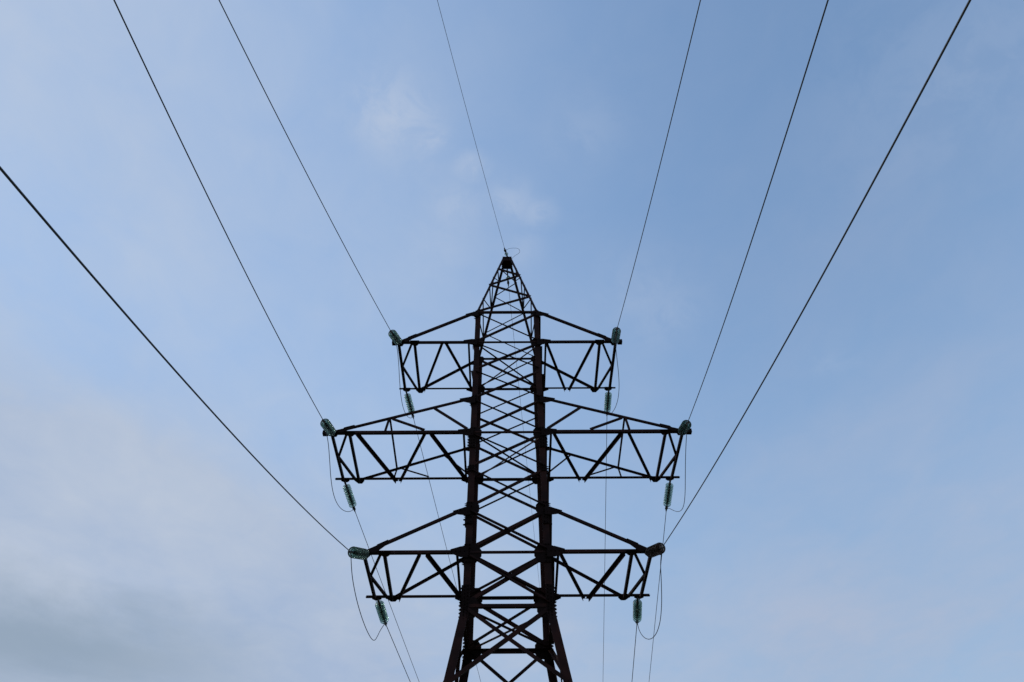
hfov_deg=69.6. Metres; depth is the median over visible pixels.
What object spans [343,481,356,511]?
insulator string
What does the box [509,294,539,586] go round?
earth wire
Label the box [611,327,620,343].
insulator string
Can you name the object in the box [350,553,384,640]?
jumper wire
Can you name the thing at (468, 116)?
earth wire
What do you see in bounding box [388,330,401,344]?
insulator string
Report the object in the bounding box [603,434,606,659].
conductor
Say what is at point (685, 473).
jumper wire
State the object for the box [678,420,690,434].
insulator string
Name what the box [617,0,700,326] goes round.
conductor
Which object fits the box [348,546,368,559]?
insulator string
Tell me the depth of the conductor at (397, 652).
22.40 m
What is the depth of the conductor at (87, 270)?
7.52 m
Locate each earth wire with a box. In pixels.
[437,0,504,248]
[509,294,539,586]
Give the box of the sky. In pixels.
[0,0,1023,681]
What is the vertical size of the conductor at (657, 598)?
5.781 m
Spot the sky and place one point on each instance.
(862, 519)
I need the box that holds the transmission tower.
[322,257,691,681]
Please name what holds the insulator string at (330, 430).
hanging from the transmission tower
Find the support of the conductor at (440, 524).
attached to the insulator string at (409, 402)
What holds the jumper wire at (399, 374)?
hanging from the insulator string at (398, 339)
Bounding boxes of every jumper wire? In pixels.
[324,423,353,511]
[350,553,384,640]
[392,334,412,417]
[612,331,618,412]
[637,549,661,639]
[668,424,687,511]
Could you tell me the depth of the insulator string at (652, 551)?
17.71 m
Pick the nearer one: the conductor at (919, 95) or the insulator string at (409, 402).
the conductor at (919, 95)
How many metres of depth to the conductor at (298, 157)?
15.80 m
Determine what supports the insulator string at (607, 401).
hanging from the transmission tower
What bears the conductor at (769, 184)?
attached to the insulator string at (683, 428)
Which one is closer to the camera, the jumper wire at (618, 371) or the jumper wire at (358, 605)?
the jumper wire at (358, 605)
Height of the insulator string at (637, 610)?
0.255 m
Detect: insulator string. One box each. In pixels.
[320,419,335,435]
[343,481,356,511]
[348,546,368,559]
[375,598,388,625]
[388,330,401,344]
[404,390,414,418]
[604,389,611,415]
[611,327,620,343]
[633,597,641,624]
[645,542,665,557]
[663,479,673,511]
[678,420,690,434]
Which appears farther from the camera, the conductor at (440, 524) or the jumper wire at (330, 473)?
the conductor at (440, 524)
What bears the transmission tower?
on the ground
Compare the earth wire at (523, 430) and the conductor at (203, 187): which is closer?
the conductor at (203, 187)
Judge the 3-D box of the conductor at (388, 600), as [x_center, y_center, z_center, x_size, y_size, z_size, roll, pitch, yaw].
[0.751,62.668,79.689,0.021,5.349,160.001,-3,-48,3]
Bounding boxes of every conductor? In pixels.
[0,166,349,550]
[113,0,322,418]
[219,0,389,328]
[355,512,418,680]
[386,626,409,680]
[414,421,480,680]
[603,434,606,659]
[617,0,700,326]
[632,625,636,678]
[649,515,665,678]
[663,0,970,545]
[688,0,828,420]
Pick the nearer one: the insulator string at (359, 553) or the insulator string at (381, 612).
the insulator string at (359, 553)
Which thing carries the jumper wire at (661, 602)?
hanging from the insulator string at (637, 610)
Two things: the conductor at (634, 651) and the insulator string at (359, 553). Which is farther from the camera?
the conductor at (634, 651)
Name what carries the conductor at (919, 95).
attached to the insulator string at (652, 551)
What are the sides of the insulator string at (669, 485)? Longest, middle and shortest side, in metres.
1.610 x 0.255 x 0.255 m

